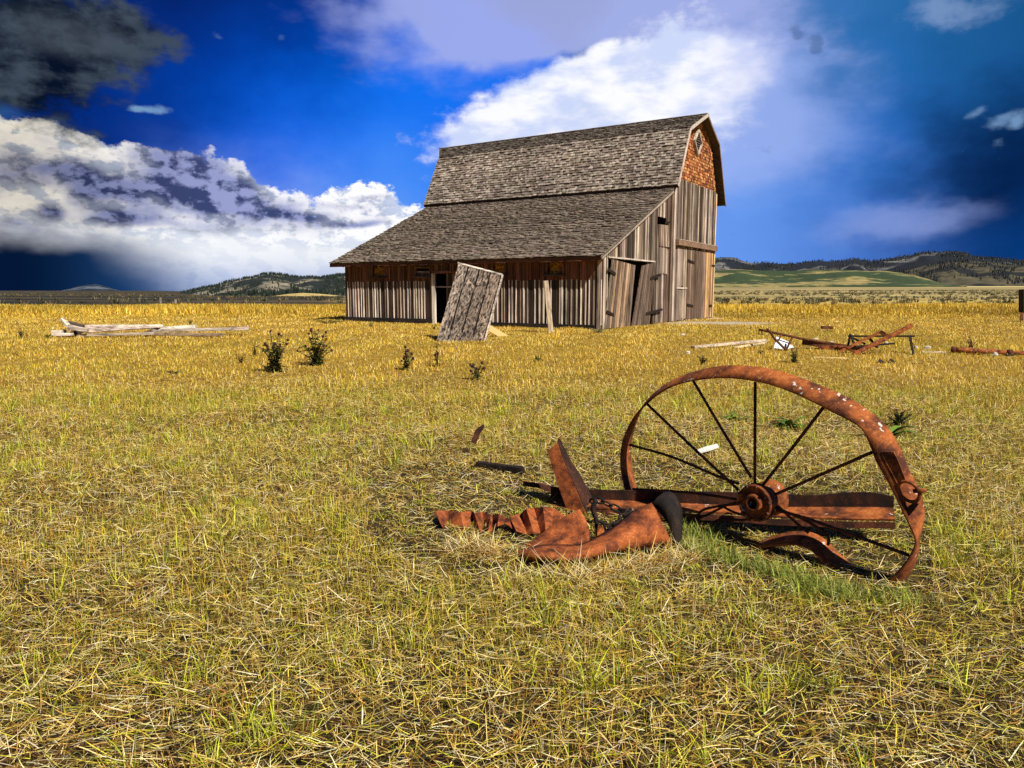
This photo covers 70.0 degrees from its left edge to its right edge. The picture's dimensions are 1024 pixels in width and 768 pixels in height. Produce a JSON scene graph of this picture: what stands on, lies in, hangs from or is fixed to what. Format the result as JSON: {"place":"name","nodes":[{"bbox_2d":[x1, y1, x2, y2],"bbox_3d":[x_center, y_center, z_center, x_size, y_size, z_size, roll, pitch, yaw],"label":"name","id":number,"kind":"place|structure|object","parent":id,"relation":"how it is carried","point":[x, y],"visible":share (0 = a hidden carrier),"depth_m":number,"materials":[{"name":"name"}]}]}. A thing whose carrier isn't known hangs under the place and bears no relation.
{"place":"outdoors","nodes":[
{"label":"outdoors","id":0,"kind":"place"},
{"bbox_2d":[62,284,119,290],"bbox_3d":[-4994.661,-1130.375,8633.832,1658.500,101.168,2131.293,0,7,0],"label":"mountain","id":1,"kind":"structure","parent":0,"point":[93,287],"depth_m":8433.01,"materials":[{"name":"grey stone"}]},
{"bbox_2d":[186,274,344,295],"bbox_3d":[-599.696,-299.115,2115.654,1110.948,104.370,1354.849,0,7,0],"label":"hill","id":2,"kind":"structure","parent":0,"point":[312,283],"depth_m":2053.82,"materials":[{"name":"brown plant"}]},
{"bbox_2d":[180,271,345,295],"bbox_3d":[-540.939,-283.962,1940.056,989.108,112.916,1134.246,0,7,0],"label":"conifer forest","id":3,"kind":"object","parent":2,"relation":"on","point":[341,290],"visible":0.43,"depth_m":1934.05,"materials":[{"name":"green plant"}]},
{"bbox_2d":[277,293,337,295],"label":"hill","id":4,"kind":"structure","parent":0,"point":[303,294],"depth_m":820.82,"materials":[{"name":"plant"}]},
{"bbox_2d":[0,286,1023,767],"bbox_3d":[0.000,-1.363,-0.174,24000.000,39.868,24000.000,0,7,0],"label":"ground","id":5,"kind":"structure","parent":0,"point":[478,566],"depth_m":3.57,"materials":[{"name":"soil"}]},
{"bbox_2d":[51,330,66,335],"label":"timber","id":6,"kind":"object","parent":5,"relation":"on","point":[53,332],"visible":0.62,"depth_m":20.84,"materials":[{"name":"beige wood"}]},
{"bbox_2d":[54,333,73,335],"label":"timber","id":7,"kind":"object","parent":5,"relation":"on","point":[64,334],"visible":1,"depth_m":20.59,"materials":[{"name":"beige wood"}]},
{"bbox_2d":[60,318,73,331],"bbox_3d":[-12.680,-1.690,20.854,0.491,0.386,0.120,4,8,26],"label":"timber","id":8,"kind":"object","parent":7,"relation":"on","point":[65,322],"visible":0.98,"depth_m":20.83,"materials":[{"name":"beige wood"}]},
{"bbox_2d":[67,324,88,332],"bbox_3d":[-12.313,-1.572,20.768,0.563,0.237,0.120,0,7,0],"label":"timber","id":9,"kind":"object","parent":8,"relation":"on","point":[78,328],"visible":1,"depth_m":20.71,"materials":[{"name":"beige wood"}]},
{"bbox_2d":[69,330,82,335],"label":"timber","id":10,"kind":"object","parent":5,"relation":"on","point":[75,332],"visible":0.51,"depth_m":20.95,"materials":[{"name":"wood"}]},
{"bbox_2d":[68,321,84,326],"bbox_3d":[-12.651,-1.729,21.252,0.428,0.201,0.120,0,7,0],"label":"timber","id":11,"kind":"object","parent":10,"relation":"on","point":[76,324],"visible":0.67,"depth_m":21.20,"materials":[{"name":"wood"}]},
{"bbox_2d":[78,332,154,336],"bbox_3d":[-11.271,-1.417,20.889,2.151,0.129,0.160,0,7,0],"label":"timber","id":12,"kind":"object","parent":5,"relation":"on","point":[119,334],"visible":0.86,"depth_m":20.81,"materials":[{"name":"beige wood"}]},
{"bbox_2d":[160,325,196,328],"bbox_3d":[-9.941,-1.666,21.764,1.038,0.184,0.300,-1,7,-11],"label":"timber","id":13,"kind":"object","parent":5,"relation":"on","point":[182,326],"visible":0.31,"depth_m":21.65,"materials":[{"name":"beige wood"}]},
{"bbox_2d":[154,332,224,335],"bbox_3d":[-9.222,-1.418,20.939,1.897,0.125,0.180,-1,7,-9],"label":"timber","id":14,"kind":"object","parent":5,"relation":"on","point":[185,334],"visible":0.95,"depth_m":20.85,"materials":[{"name":"wood"}]},
{"bbox_2d":[236,354,245,362],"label":"weed","id":15,"kind":"object","parent":5,"relation":"on","point":[242,358],"visible":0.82,"depth_m":14.11,"materials":[{"name":"green plant"}]},
{"bbox_2d":[251,344,257,355],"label":"weed","id":16,"kind":"object","parent":5,"relation":"on","point":[254,352],"visible":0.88,"depth_m":15.56,"materials":[{"name":"green plant"}]},
{"bbox_2d":[259,361,270,371],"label":"weed","id":17,"kind":"object","parent":5,"relation":"on","point":[266,369],"visible":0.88,"depth_m":12.38,"materials":[{"name":"green plant"}]},
{"bbox_2d":[256,330,288,372],"bbox_3d":[-4.034,-0.520,12.352,0.564,0.784,0.440,0,7,0],"label":"thistle","id":18,"kind":"object","parent":5,"relation":"on","point":[275,363],"visible":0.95,"depth_m":12.33,"materials":[{"name":"green plant"}]},
{"bbox_2d":[296,328,332,365],"bbox_3d":[-3.670,-0.666,13.633,0.735,0.771,0.509,0,7,0],"label":"thistle","id":19,"kind":"object","parent":5,"relation":"on","point":[315,356],"visible":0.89,"depth_m":13.58,"materials":[{"name":"green plant"}]},
{"bbox_2d":[313,319,345,323],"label":"weed","id":20,"kind":"object","parent":5,"relation":"on","point":[324,322],"visible":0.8,"depth_m":28.32,"materials":[{"name":"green plant"}]},
{"bbox_2d":[401,345,414,370],"bbox_3d":[-1.861,-0.437,13.027,0.259,0.503,0.272,0,7,0],"label":"thistle","id":21,"kind":"object","parent":5,"relation":"on","point":[406,363],"visible":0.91,"depth_m":13.01,"materials":[{"name":"green plant"}]},
{"bbox_2d":[431,344,442,366],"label":"thistle","id":22,"kind":"object","parent":5,"relation":"on","point":[437,359],"visible":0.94,"depth_m":13.45,"materials":[{"name":"green plant"}]},
{"bbox_2d":[435,510,491,532],"bbox_3d":[-0.286,0.811,4.285,0.332,0.131,0.280,0,7,0],"label":"crumpled sheet","id":23,"kind":"object","parent":5,"relation":"on","point":[462,520],"visible":0.83,"depth_m":4.29,"materials":[{"name":"brown metal"}]},
{"bbox_2d":[437,262,502,341],"bbox_3d":[-1.157,-1.873,19.616,1.766,2.803,1.078,1,7,6],"label":"door panel","id":24,"kind":"structure","parent":5,"relation":"on","point":[468,314],"depth_m":19.66,"materials":[{"name":"grey wood"}]},
{"bbox_2d":[469,361,485,379],"bbox_3d":[-0.542,-0.181,11.475,0.266,0.381,0.228,0,7,0],"label":"thistle","id":25,"kind":"object","parent":5,"relation":"on","point":[475,370],"visible":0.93,"depth_m":11.45,"materials":[{"name":"green plant"}]},
{"bbox_2d":[471,424,484,443],"bbox_3d":[-0.290,0.427,6.204,0.115,0.173,0.020,0,7,0],"label":"metal scrap","id":26,"kind":"object","parent":5,"relation":"on","point":[478,431],"visible":1,"depth_m":6.19,"materials":[{"name":"brown metal"}]},
{"bbox_2d":[487,325,507,336],"bbox_3d":[-0.484,-1.484,20.603,1.048,0.649,0.050,-5,9,-34],"label":"prop board","id":27,"kind":"object","parent":5,"relation":"on","point":[495,331],"visible":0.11,"depth_m":20.60,"materials":[{"name":"yellow wood"}]},
{"bbox_2d":[476,461,524,473],"bbox_3d":[-0.095,0.654,5.753,0.426,0.051,0.050,4,8,30],"label":"buried bar","id":28,"kind":"object","parent":5,"relation":"on","point":[502,467],"visible":1,"depth_m":5.72,"materials":[{"name":"black metal"}]},
{"bbox_2d":[488,514,516,531],"bbox_3d":[-0.047,0.806,4.255,0.187,0.118,0.177,0,7,0],"label":"crumpled sheet","id":29,"kind":"object","parent":5,"relation":"on","point":[498,519],"visible":0.82,"depth_m":4.23,"materials":[{"name":"brown metal"}]},
{"bbox_2d":[0,289,1018,304],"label":"sagebrush","id":30,"kind":"object","parent":5,"relation":"on","point":[843,297],"visible":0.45,"depth_m":116.23,"materials":[{"name":"green plant"}]},
{"bbox_2d":[329,113,725,329],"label":"barn","id":31,"kind":"structure","parent":5,"relation":"on","point":[588,224],"depth_m":30.09,"materials":[{"name":"wood"}]},
{"bbox_2d":[369,266,386,277],"bbox_3d":[-5.408,-4.610,29.819,0.920,0.588,0.260,5,9,32],"label":"window","id":32,"kind":"structure","parent":31,"relation":"in","point":[380,271],"depth_m":29.87,"materials":[{"name":"brown wood"}]},
{"bbox_2d":[412,267,430,277],"bbox_3d":[-3.456,-4.353,28.607,0.920,0.450,0.280,5,9,32],"label":"window","id":33,"kind":"structure","parent":31,"relation":"in","point":[425,272],"depth_m":28.62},
{"bbox_2d":[446,274,454,305],"bbox_3d":[-2.231,-3.274,28.174,0.726,1.920,0.029,5,9,33],"label":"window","id":34,"kind":"structure","parent":31,"relation":"in","point":[449,277],"depth_m":28.23,"materials":[{"name":"black"}]},
{"bbox_2d":[491,263,506,275],"bbox_3d":[-0.459,-4.214,26.683,0.740,0.558,0.260,5,9,32],"label":"window","id":35,"kind":"structure","parent":31,"relation":"in","point":[501,267],"depth_m":26.74,"materials":[{"name":"brown wood"}]},
{"bbox_2d":[543,262,565,275],"bbox_3d":[1.514,-4.060,25.432,0.840,0.627,0.260,5,9,32],"label":"window","id":36,"kind":"structure","parent":31,"relation":"in","point":[555,268],"depth_m":25.50,"materials":[{"name":"brown wood"}]},
{"bbox_2d":[604,259,634,328],"bbox_3d":[3.783,-3.148,25.527,0.103,2.340,2.308,5,9,35],"label":"barn door","id":37,"kind":"structure","parent":31,"relation":"in","point":[621,279],"depth_m":25.49,"materials":[{"name":"brown wood"}]},
{"bbox_2d":[631,262,661,325],"bbox_3d":[5.104,-3.416,27.561,0.129,2.356,3.104,5,9,32],"label":"barn door","id":38,"kind":"structure","parent":31,"relation":"in","point":[642,309],"depth_m":27.35,"materials":[{"name":"brown wood"}]},
{"bbox_2d":[658,221,669,247],"bbox_3d":[6.017,-5.901,28.790,0.071,1.065,1.234,5,9,34],"label":"hatch door","id":39,"kind":"structure","parent":31,"relation":"in","point":[663,230],"depth_m":28.70,"materials":[{"name":"wood"}]},
{"bbox_2d":[686,249,704,318],"bbox_3d":[8.118,-4.384,32.326,0.065,2.990,2.290,5,9,32],"label":"barn door","id":40,"kind":"structure","parent":31,"relation":"in","point":[695,273],"depth_m":32.28,"materials":[{"name":"wood"}]},
{"bbox_2d":[703,252,714,317],"bbox_3d":[9.151,-4.589,33.931,0.064,2.990,1.400,5,9,32],"label":"barn door","id":41,"kind":"structure","parent":31,"relation":"in","point":[709,256],"depth_m":33.82,"materials":[{"name":"brown wood"}]},
{"bbox_2d":[509,507,564,534],"bbox_3d":[0.162,0.783,4.237,0.355,0.123,0.301,0,7,0],"label":"crumpled sheet","id":42,"kind":"object","parent":5,"relation":"on","point":[531,521],"visible":0.79,"depth_m":4.23,"materials":[{"name":"brown metal"}]},
{"bbox_2d":[522,481,554,491],"bbox_3d":[0.212,0.708,4.980,0.283,0.091,0.020,0,7,0],"label":"iron bar","id":43,"kind":"object","parent":5,"relation":"on","point":[545,487],"visible":0.6,"depth_m":4.97,"materials":[{"name":"brown metal"}]},
{"bbox_2d":[537,494,550,500],"bbox_3d":[0.265,0.770,4.857,0.194,0.075,0.020,0,7,0],"label":"broken lath","id":44,"kind":"object","parent":5,"relation":"on","point":[542,497],"visible":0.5,"depth_m":4.84,"materials":[{"name":"black wood"}]},
{"bbox_2d":[543,280,553,332],"bbox_3d":[1.156,-2.323,22.962,0.345,1.832,0.150,0,7,0],"label":"wooden post","id":45,"kind":"object","parent":5,"relation":"on","point":[548,307],"visible":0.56,"depth_m":22.88,"materials":[{"name":"beige wood"}]},
{"bbox_2d":[548,438,592,512],"bbox_3d":[0.381,0.607,4.685,0.302,0.496,0.146,3,8,21],"label":"angle iron","id":46,"kind":"object","parent":5,"relation":"on","point":[574,491],"visible":0.9,"depth_m":4.64,"materials":[{"name":"brown metal"}]},
{"bbox_2d":[513,491,682,562],"bbox_3d":[0.496,0.789,3.886,0.984,0.303,0.392,-1,7,-11],"label":"plough shield","id":47,"kind":"object","parent":5,"relation":"on","point":[640,526],"visible":0.89,"depth_m":3.88,"materials":[{"name":"brown metal"}]},
{"bbox_2d":[591,499,605,535],"bbox_3d":[0.487,0.760,4.084,0.069,0.224,0.103,-2,8,-17],"label":"iron hook","id":48,"kind":"object","parent":5,"relation":"on","point":[599,529],"visible":0.88,"depth_m":4.09,"materials":[{"name":"brown metal"}]},
{"bbox_2d":[589,497,631,531],"bbox_3d":[0.582,0.751,4.209,0.242,0.120,0.408,0,7,0],"label":"chain","id":49,"kind":"object","parent":48,"relation":"hanging from","point":[627,511],"visible":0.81,"depth_m":4.29,"materials":[{"name":"black metal"}]},
{"bbox_2d":[590,327,606,332],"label":"weed","id":50,"kind":"object","parent":5,"relation":"on","point":[599,330],"visible":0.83,"depth_m":22.23,"materials":[{"name":"green plant"}]},
{"bbox_2d":[697,355,706,364],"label":"weed","id":51,"kind":"object","parent":5,"relation":"on","point":[702,362],"visible":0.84,"depth_m":14.17,"materials":[{"name":"green plant"}]},
{"bbox_2d":[698,444,718,452],"bbox_3d":[1.638,0.543,6.108,0.294,0.045,0.069,-5,9,-34],"label":"pale chip","id":52,"kind":"object","parent":5,"relation":"on","point":[707,448],"visible":0.85,"depth_m":6.09,"materials":[{"name":"white wood"}]},
{"bbox_2d":[551,486,894,528],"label":"iron beam","id":53,"kind":"structure","parent":5,"relation":"on","point":[855,508],"depth_m":4.24,"materials":[{"name":"brown metal"}]},
{"bbox_2d":[691,339,767,348],"bbox_3d":[5.324,-0.984,17.819,2.450,0.140,0.120,-4,8,-29],"label":"board","id":54,"kind":"object","parent":5,"relation":"on","point":[730,343],"visible":0.92,"depth_m":17.76,"materials":[{"name":"beige wood"}]},
{"bbox_2d":[721,412,752,421],"bbox_3d":[2.413,0.384,7.926,0.281,0.104,0.343,-5,9,-36],"label":"dock plant","id":55,"kind":"object","parent":5,"relation":"on","point":[734,416],"visible":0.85,"depth_m":7.92,"materials":[{"name":"green plant"}]},
{"bbox_2d":[732,342,766,348],"bbox_3d":[5.694,-0.930,17.523,1.311,0.107,0.050,-6,9,-37],"label":"board","id":56,"kind":"object","parent":5,"relation":"on","point":[747,345],"visible":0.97,"depth_m":17.50,"materials":[{"name":"beige wood"}]},
{"bbox_2d":[620,365,926,583],"bbox_3d":[1.330,0.424,4.064,0.210,1.049,1.852,-6,9,-39],"label":"rusty wheel","id":57,"kind":"object","parent":5,"relation":"on","point":[766,499],"visible":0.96,"depth_m":3.83,"materials":[{"name":"metal"}]},
{"bbox_2d":[774,337,793,349],"bbox_3d":[6.394,-0.959,17.200,0.436,0.292,0.363,3,8,22],"label":"white sheet","id":58,"kind":"object","parent":5,"relation":"on","point":[784,343],"visible":0.71,"depth_m":17.21,"materials":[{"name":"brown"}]},
{"bbox_2d":[770,416,807,430],"bbox_3d":[2.941,0.421,7.647,0.492,0.183,0.432,0,7,0],"label":"dock plant","id":59,"kind":"object","parent":5,"relation":"on","point":[787,423],"visible":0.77,"depth_m":7.58,"materials":[{"name":"green plant"}]},
{"bbox_2d":[788,347,798,362],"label":"weed","id":60,"kind":"object","parent":5,"relation":"on","point":[794,358],"visible":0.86,"depth_m":14.03,"materials":[{"name":"green plant"}]},
{"bbox_2d":[758,328,861,350],"bbox_3d":[6.924,-1.024,16.985,2.265,0.544,0.508,1,7,5],"label":"cultivator frame","id":61,"kind":"object","parent":5,"relation":"on","point":[821,345],"visible":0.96,"depth_m":17.03,"materials":[{"name":"metal"}]},
{"bbox_2d":[821,326,832,328],"bbox_3d":[10.315,-1.849,23.959,0.389,0.110,0.080,0,7,0],"label":"iron bar","id":62,"kind":"object","parent":5,"relation":"on","point":[826,327],"visible":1,"depth_m":23.92,"materials":[{"name":"brown metal"}]},
{"bbox_2d":[813,357,848,358],"bbox_3d":[6.604,-0.539,15.154,0.670,0.038,0.050,2,8,17],"label":"lath","id":63,"kind":"object","parent":5,"relation":"on","point":[831,357],"visible":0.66,"depth_m":15.13,"materials":[{"name":"beige wood"}]},
{"bbox_2d":[838,331,879,352],"bbox_3d":[7.708,-0.932,16.232,0.956,0.507,0.051,0,7,0],"label":"angle bar","id":64,"kind":"object","parent":5,"relation":"on","point":[860,341],"visible":0.86,"depth_m":16.21,"materials":[{"name":"metal"}]},
{"bbox_2d":[847,334,914,354],"bbox_3d":[8.381,-0.867,16.319,1.105,0.459,1.500,-7,10,-43],"label":"table frame","id":65,"kind":"object","parent":5,"relation":"on","point":[851,337],"visible":0.74,"depth_m":16.48,"materials":[{"name":"black metal"}]},
{"bbox_2d":[853,324,912,354],"bbox_3d":[8.071,-0.962,15.941,1.264,0.707,0.081,0,7,0],"label":"angle bar","id":66,"kind":"object","parent":5,"relation":"on","point":[885,338],"visible":0.93,"depth_m":15.90,"materials":[{"name":"metal"}]},
{"bbox_2d":[864,425,920,436],"bbox_3d":[3.685,0.473,7.148,0.470,0.217,0.451,0,7,0],"label":"dock plant","id":67,"kind":"object","parent":5,"relation":"on","point":[895,428],"visible":0.34,"depth_m":7.06,"materials":[{"name":"green plant"}]},
{"bbox_2d":[888,409,911,426],"bbox_3d":[4.027,0.384,7.596,0.231,0.245,0.244,4,8,26],"label":"weed","id":68,"kind":"object","parent":5,"relation":"on","point":[899,420],"visible":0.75,"depth_m":7.58,"materials":[{"name":"green plant"}]},
{"bbox_2d":[921,351,945,353],"bbox_3d":[9.331,-0.703,16.191,0.483,0.046,0.050,2,7,12],"label":"lath","id":69,"kind":"object","parent":5,"relation":"on","point":[934,351],"visible":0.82,"depth_m":16.17,"materials":[{"name":"beige wood"}]},
{"bbox_2d":[962,336,977,347],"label":"weed","id":70,"kind":"object","parent":5,"relation":"on","point":[971,344],"visible":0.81,"depth_m":17.43,"materials":[{"name":"green plant"}]},
{"bbox_2d":[951,346,1023,354],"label":"rusty pipe","id":71,"kind":"object","parent":5,"relation":"on","point":[974,350],"visible":0.85,"depth_m":16.06,"materials":[{"name":"metal"}]},
{"bbox_2d":[1019,289,1023,321],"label":"edge post","id":72,"kind":"object","parent":5,"relation":"on","point":[1021,301],"visible":0.83,"depth_m":30.80,"materials":[{"name":"brown wood"}]},
{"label":"timber","id":73,"kind":"object","parent":5,"relation":"on","visible":0},
{"bbox_2d":[84,325,162,332],"bbox_3d":[-11.325,-1.611,21.368,2.394,0.261,0.299,1,7,10],"label":"timber","id":74,"kind":"object","parent":73,"relation":"on","point":[99,328],"visible":0.87,"depth_m":21.26,"materials":[{"name":"beige wood"}]},
{"bbox_2d":[153,327,249,331],"bbox_3d":[-9.067,-1.590,21.371,2.664,0.119,0.160,-1,7,-9],"label":"timber","id":75,"kind":"object","parent":73,"relation":"on","point":[201,329],"visible":0.96,"depth_m":21.30,"materials":[{"name":"beige wood"}]},
{"bbox_2d":[0,0,1023,290],"label":"sky","id":76,"kind":"structure","parent":0,"point":[146,145],"materials":[{"name":"blue"}]},
{"bbox_2d":[638,251,1022,271],"bbox_3d":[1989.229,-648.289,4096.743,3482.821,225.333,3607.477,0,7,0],"label":"hill","id":77,"kind":"structure","parent":0,"point":[920,261],"depth_m":4083.34,"materials":[{"name":"green plant"}]},
{"bbox_2d":[715,250,1023,283],"bbox_3d":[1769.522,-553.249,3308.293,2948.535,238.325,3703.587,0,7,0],"label":"ridge forest","id":78,"kind":"object","parent":77,"relation":"on","point":[959,261],"visible":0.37,"depth_m":3772.61,"materials":[{"name":"green plant"}]},
{"bbox_2d":[714,269,966,286],"bbox_3d":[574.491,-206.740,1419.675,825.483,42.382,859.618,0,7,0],"label":"hill","id":79,"kind":"structure","parent":0,"point":[799,278],"depth_m":1286.04,"materials":[{"name":"green plant"}]},
{"bbox_2d":[899,261,1023,285],"bbox_3d":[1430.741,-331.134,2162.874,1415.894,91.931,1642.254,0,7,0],"label":"hill","id":80,"kind":"structure","parent":0,"point":[946,276],"depth_m":1886.91,"materials":[{"name":"green plant"}]}
]}

